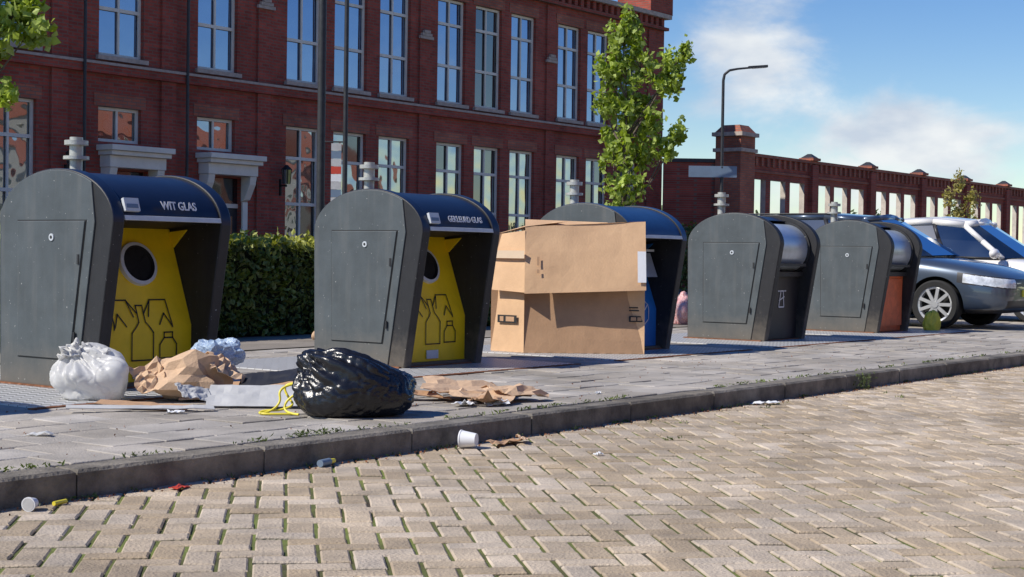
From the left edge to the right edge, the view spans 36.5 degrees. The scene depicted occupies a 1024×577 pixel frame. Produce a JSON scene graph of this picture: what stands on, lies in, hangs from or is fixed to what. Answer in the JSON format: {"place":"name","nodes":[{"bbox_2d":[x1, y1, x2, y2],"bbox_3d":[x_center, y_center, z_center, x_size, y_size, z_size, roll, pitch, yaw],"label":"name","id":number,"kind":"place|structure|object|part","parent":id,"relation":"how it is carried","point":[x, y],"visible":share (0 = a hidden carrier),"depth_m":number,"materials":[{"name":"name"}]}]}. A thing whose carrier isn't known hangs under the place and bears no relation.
{"place":"outdoors","nodes":[
{"label":"outdoors","id":0,"kind":"place"},
{"bbox_2d":[217,289,687,349],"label":"parking area","id":1,"kind":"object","parent":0,"point":[273,341],"depth_m":17.75,"materials":[{"name":"grey asphalt"}]},
{"bbox_2d":[0,0,60,111],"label":"young street tree","id":2,"kind":"object","parent":1,"relation":"on","point":[31,24],"visible":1,"depth_m":17.41,"materials":[{"name":"green plant"}]},
{"bbox_2d":[316,0,326,219],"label":"lighting mast","id":3,"kind":"object","parent":1,"relation":"on","point":[321,120],"visible":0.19,"depth_m":21.32,"materials":[{"name":"metal"}]},
{"bbox_2d":[325,0,348,205],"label":"banner pole","id":4,"kind":"object","parent":1,"relation":"on","point":[335,166],"visible":0.63,"depth_m":29.08,"materials":[{"name":"metal"}]},
{"bbox_2d":[217,227,490,337],"bbox_3d":[-3.099,-0.095,19.186,1.244,1.385,11.197,2,1,37],"label":"hedge","id":5,"kind":"object","parent":1,"relation":"on","point":[268,288],"visible":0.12,"depth_m":18.64,"materials":[{"name":"green plant"}]},
{"bbox_2d":[589,2,696,206],"bbox_3d":[2.320,-2.326,27.960,1.899,5.571,1.096,1,1,-6],"label":"young street tree","id":6,"kind":"object","parent":1,"relation":"on","point":[615,72],"visible":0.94,"depth_m":27.74,"materials":[{"name":"green plant"}]},
{"bbox_2d":[627,88,684,201],"bbox_3d":[3.487,-2.318,37.943,1.383,5.175,0.140,1,1,0],"label":"street lamp","id":7,"kind":"object","parent":1,"relation":"on","point":[682,89],"visible":0.11,"depth_m":37.90,"materials":[{"name":"metal"}]},
{"bbox_2d":[674,291,687,323],"bbox_3d":[2.623,0.293,23.903,0.407,0.512,0.481,2,1,37],"label":"red white bag","id":8,"kind":"object","parent":1,"relation":"on","point":[681,314],"visible":0.51,"depth_m":23.70,"materials":[{"name":"plastic"}]},
{"bbox_2d":[679,221,696,291],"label":"shrub","id":9,"kind":"object","parent":1,"relation":"on","point":[689,229],"visible":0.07,"depth_m":47.74,"materials":[{"name":"green plant"}]},
{"bbox_2d":[662,125,758,287],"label":"corner pier","id":10,"kind":"structure","parent":1,"relation":"on","point":[687,199],"depth_m":52.15,"materials":[{"name":"red brick"}]},
{"bbox_2d":[689,65,767,191],"bbox_3d":[5.368,-2.653,38.778,1.930,5.865,0.140,1,1,0],"label":"street lamp","id":11,"kind":"object","parent":1,"relation":"on","point":[721,171],"visible":0.83,"depth_m":38.72,"materials":[{"name":"metal"}]},
{"bbox_2d":[942,168,981,218],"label":"sapling","id":12,"kind":"object","parent":1,"relation":"on","point":[958,212],"visible":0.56,"depth_m":56.73,"materials":[{"name":"green plant"}]},
{"bbox_2d":[0,365,1023,576],"bbox_3d":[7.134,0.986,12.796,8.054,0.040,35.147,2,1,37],"label":"road","id":13,"kind":"structure","parent":0,"point":[888,425],"depth_m":7.03,"materials":[{"name":"brick"}]},
{"bbox_2d":[21,497,38,511],"bbox_3d":[-2.081,0.931,6.720,0.064,0.064,0.054,1,1,11],"label":"paper cup","id":14,"kind":"object","parent":13,"relation":"on","point":[29,504],"visible":1,"depth_m":6.70,"materials":[{"name":"white paper"}]},
{"bbox_2d":[52,499,67,505],"bbox_3d":[-2.003,0.947,6.879,0.020,0.020,0.082,1,1,23],"label":"bottle cap stick","id":15,"kind":"object","parent":13,"relation":"on","point":[59,502],"visible":1,"depth_m":6.87,"materials":[{"name":"yellow plastic"}]},
{"bbox_2d":[168,484,189,488],"bbox_3d":[-1.584,0.944,7.404,0.057,0.020,0.118,1,1,18],"label":"red wrapper","id":16,"kind":"object","parent":13,"relation":"on","point":[178,486],"visible":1,"depth_m":7.39,"materials":[{"name":"plastic"}]},
{"bbox_2d":[317,458,335,466],"bbox_3d":[-0.984,0.923,8.265,0.040,0.040,0.143,1,1,24],"label":"lighter","id":17,"kind":"object","parent":13,"relation":"on","point":[325,462],"visible":1,"depth_m":8.22,"materials":[{"name":"blue plastic"}]},
{"bbox_2d":[24,391,778,454],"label":"paper scraps","id":18,"kind":"object","parent":13,"relation":"on","point":[465,402],"visible":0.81,"depth_m":10.29,"materials":[{"name":"white paper"}]},
{"bbox_2d":[458,430,478,447],"bbox_3d":[-0.255,0.887,9.123,0.099,0.110,0.110,1,1,18],"label":"paper cup","id":19,"kind":"object","parent":13,"relation":"on","point":[467,439],"visible":1,"depth_m":9.09,"materials":[{"name":"white paper"}]},
{"bbox_2d":[487,434,528,444],"bbox_3d":[0.000,0.907,9.360,0.179,0.062,0.397,2,1,37],"label":"cardboard scrap","id":20,"kind":"object","parent":13,"relation":"on","point":[503,442],"visible":1,"depth_m":9.33,"materials":[{"name":"brown cardboard"}]},
{"bbox_2d":[0,339,1022,515],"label":"gutter debris","id":21,"kind":"object","parent":13,"relation":"on","point":[348,461],"visible":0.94,"depth_m":10.14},
{"bbox_2d":[0,313,1023,472],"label":"pavement","id":22,"kind":"structure","parent":0,"point":[88,435],"depth_m":11.42,"materials":[{"name":"grey concrete"}]},
{"bbox_2d":[49,338,128,399],"bbox_3d":[-2.804,0.529,10.337,0.551,0.408,0.420,1,1,0],"label":"white plastic bag","id":23,"kind":"object","parent":22,"relation":"on","point":[90,370],"visible":0.98,"depth_m":10.21,"materials":[{"name":"white plastic"}]},
{"bbox_2d":[0,137,239,409],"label":"underground waste container","id":24,"kind":"object","parent":22,"relation":"on","point":[131,268],"visible":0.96,"depth_m":11.29,"materials":[{"name":"metal"}]},
{"bbox_2d":[18,221,84,358],"bbox_3d":[-3.312,0.007,11.137,0.771,0.984,0.011,2,1,37],"label":"service door","id":25,"kind":"structure","parent":24,"relation":"in","point":[48,271],"depth_m":11.15,"materials":[{"name":"grey metal"}]},
{"bbox_2d":[66,368,297,409],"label":"discarded boards","id":26,"kind":"object","parent":22,"relation":"on","point":[260,389],"visible":0.9,"depth_m":10.05,"materials":[{"name":"cardboard"}]},
{"bbox_2d":[128,349,245,399],"bbox_3d":[-2.174,0.570,10.415,0.778,0.344,0.432,1,1,-7],"label":"brown paper bag","id":27,"kind":"object","parent":22,"relation":"on","point":[192,367],"visible":0.93,"depth_m":10.28,"materials":[{"name":"brown paper"}]},
{"bbox_2d":[191,337,245,365],"bbox_3d":[-2.047,0.450,10.841,0.354,0.216,0.273,0,1,-23],"label":"crumpled plastic packaging","id":28,"kind":"object","parent":27,"relation":"on","point":[232,351],"visible":0.56,"depth_m":10.77},
{"bbox_2d":[258,382,299,415],"bbox_3d":[-1.416,0.676,9.593,0.286,0.203,0.154,1,1,0],"label":"yellow drawstring","id":29,"kind":"object","parent":22,"relation":"on","point":[267,411],"visible":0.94,"depth_m":9.58,"materials":[{"name":"plastic"}]},
{"bbox_2d":[292,347,416,416],"bbox_3d":[-0.975,0.571,9.641,0.760,0.418,0.583,1,1,0],"label":"black rubbish bag","id":30,"kind":"object","parent":22,"relation":"on","point":[337,382],"visible":1,"depth_m":9.43,"materials":[{"name":"plastic"}]},
{"bbox_2d":[236,162,580,377],"bbox_3d":[-1.135,-0.233,14.144,2.430,1.870,2.750,2,1,37],"label":"underground waste container","id":31,"kind":"object","parent":22,"relation":"on","point":[403,281],"visible":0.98,"depth_m":13.93,"materials":[{"name":"metal"}]},
{"bbox_2d":[332,231,396,342],"bbox_3d":[-1.323,-0.019,13.795,0.771,0.984,0.011,2,1,37],"label":"service door","id":32,"kind":"structure","parent":31,"relation":"in","point":[361,275],"depth_m":13.80,"materials":[{"name":"grey metal"}]},
{"bbox_2d":[414,376,548,402],"bbox_3d":[-0.278,0.699,10.792,0.969,0.149,1.036,2,1,37],"label":"torn cardboard","id":33,"kind":"object","parent":22,"relation":"on","point":[482,391],"visible":0.92,"depth_m":10.72,"materials":[{"name":"brown cardboard"}]},
{"bbox_2d":[0,349,1023,505],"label":"weeds","id":34,"kind":"object","parent":22,"relation":"on","point":[299,434],"visible":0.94,"depth_m":9.81,"materials":[{"name":"green plant"}]},
{"bbox_2d":[491,219,645,353],"bbox_3d":[0.579,-0.025,16.103,1.605,1.380,0.474,1,1,2],"label":"cardboard box","id":35,"kind":"object","parent":22,"relation":"on","point":[568,286],"visible":0.97,"depth_m":16.05,"materials":[{"name":"brown cardboard"}]},
{"bbox_2d":[482,180,752,360],"bbox_3d":[0.890,-0.259,16.850,2.430,1.870,2.750,2,1,37],"label":"underground waste container","id":36,"kind":"object","parent":22,"relation":"on","point":[666,239],"visible":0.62,"depth_m":16.95,"materials":[{"name":"metal"}]},
{"bbox_2d":[670,192,875,347],"bbox_3d":[2.880,-0.284,19.508,2.430,1.870,2.750,2,1,37],"label":"underground waste container","id":37,"kind":"object","parent":22,"relation":"on","point":[751,278],"visible":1,"depth_m":19.25,"materials":[{"name":"metal"}]},
{"bbox_2d":[703,243,758,322],"bbox_3d":[2.692,-0.070,19.159,0.771,0.984,0.011,2,1,37],"label":"service door","id":38,"kind":"structure","parent":37,"relation":"in","point":[727,278],"depth_m":19.17,"materials":[{"name":"grey metal"}]},
{"bbox_2d":[805,202,967,337],"bbox_3d":[4.875,-0.310,22.174,2.430,1.870,2.750,2,1,37],"label":"underground waste container","id":39,"kind":"object","parent":22,"relation":"on","point":[866,276],"visible":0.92,"depth_m":21.88,"materials":[{"name":"metal"}]},
{"bbox_2d":[821,246,871,316],"bbox_3d":[4.687,-0.095,21.825,0.771,0.984,0.011,2,1,37],"label":"service door","id":40,"kind":"structure","parent":39,"relation":"in","point":[843,278],"depth_m":21.84,"materials":[{"name":"grey metal"}]},
{"bbox_2d":[749,213,1023,327],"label":"parked car","id":41,"kind":"object","parent":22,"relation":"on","point":[951,288],"visible":0.38,"depth_m":23.55,"materials":[{"name":"blue paint"}]},
{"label":"windows","id":42,"kind":"part","parent":41,"relation":"part of","materials":[{"name":"blue glass"}]},
{"bbox_2d":[922,310,940,329],"bbox_3d":[6.175,0.465,22.831,0.270,0.317,0.298,2,1,37],"label":"yellow bag","id":43,"kind":"object","parent":22,"relation":"on","point":[932,320],"visible":0.98,"depth_m":22.74,"materials":[{"name":"plastic"}]},
{"bbox_2d":[904,216,1023,320],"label":"parked car","id":44,"kind":"object","parent":22,"relation":"on","point":[986,240],"visible":0.13,"depth_m":27.20,"materials":[{"name":"white paint"}]},
{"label":"windows","id":45,"kind":"part","parent":44,"relation":"part of","materials":[{"name":"blue glass"}]},
{"bbox_2d":[244,314,913,350],"bbox_3d":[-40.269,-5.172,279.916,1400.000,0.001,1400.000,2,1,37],"label":"ground","id":46,"kind":"structure","parent":0,"point":[313,346],"depth_m":19.39,"materials":[{"name":"grey stone"}]},
{"bbox_2d":[0,0,663,238],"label":"walls","id":47,"kind":"structure","parent":46,"relation":"on","point":[244,103],"depth_m":38.58,"materials":[{"name":"red brick"}]},
{"bbox_2d":[64,150,291,195],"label":"wall lanterns","id":48,"kind":"object","parent":47,"relation":"attached to","point":[286,173],"depth_m":37.59,"materials":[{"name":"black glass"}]},
{"bbox_2d":[96,144,266,234],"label":"door porticos","id":49,"kind":"object","parent":47,"relation":"attached to","point":[115,157],"depth_m":35.53,"materials":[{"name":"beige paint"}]},
{"bbox_2d":[0,0,634,237],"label":"windows and doors","id":50,"kind":"structure","parent":47,"relation":"attached to","point":[119,28],"depth_m":40.40,"materials":[{"name":"beige paint"}]},
{"bbox_2d":[0,0,671,238],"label":"trim","id":51,"kind":"structure","parent":47,"relation":"attached to","point":[58,61],"depth_m":37.48,"materials":[{"name":"red brick"}]},
{"bbox_2d":[618,0,672,15],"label":"corner chimney","id":52,"kind":"object","parent":51,"relation":"on","point":[664,6],"visible":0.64,"depth_m":51.39,"materials":[{"name":"red brick"}]},
{"bbox_2d":[0,351,1023,509],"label":"kerb","id":53,"kind":"structure","parent":46,"relation":"on","point":[52,484],"depth_m":8.86,"materials":[{"name":"concrete"}]},
{"bbox_2d":[661,205,880,215],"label":"distant trees","id":54,"kind":"object","parent":46,"relation":"on","point":[756,211],"depth_m":153.59,"materials":[{"name":"green plant"}]},
{"bbox_2d":[755,157,1023,243],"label":"wall","id":55,"kind":"structure","parent":46,"relation":"on","point":[803,183],"depth_m":60.67,"materials":[{"name":"red brick"}]},
{"bbox_2d":[755,153,1023,234],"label":"piers and coping","id":56,"kind":"object","parent":55,"relation":"on","point":[869,168],"visible":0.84,"depth_m":61.06,"materials":[{"name":"red brick"}]},
{"bbox_2d":[614,0,1023,242],"label":"sky","id":57,"kind":"structure","parent":0,"point":[934,87],"materials":[{"name":"blue"}]}
]}

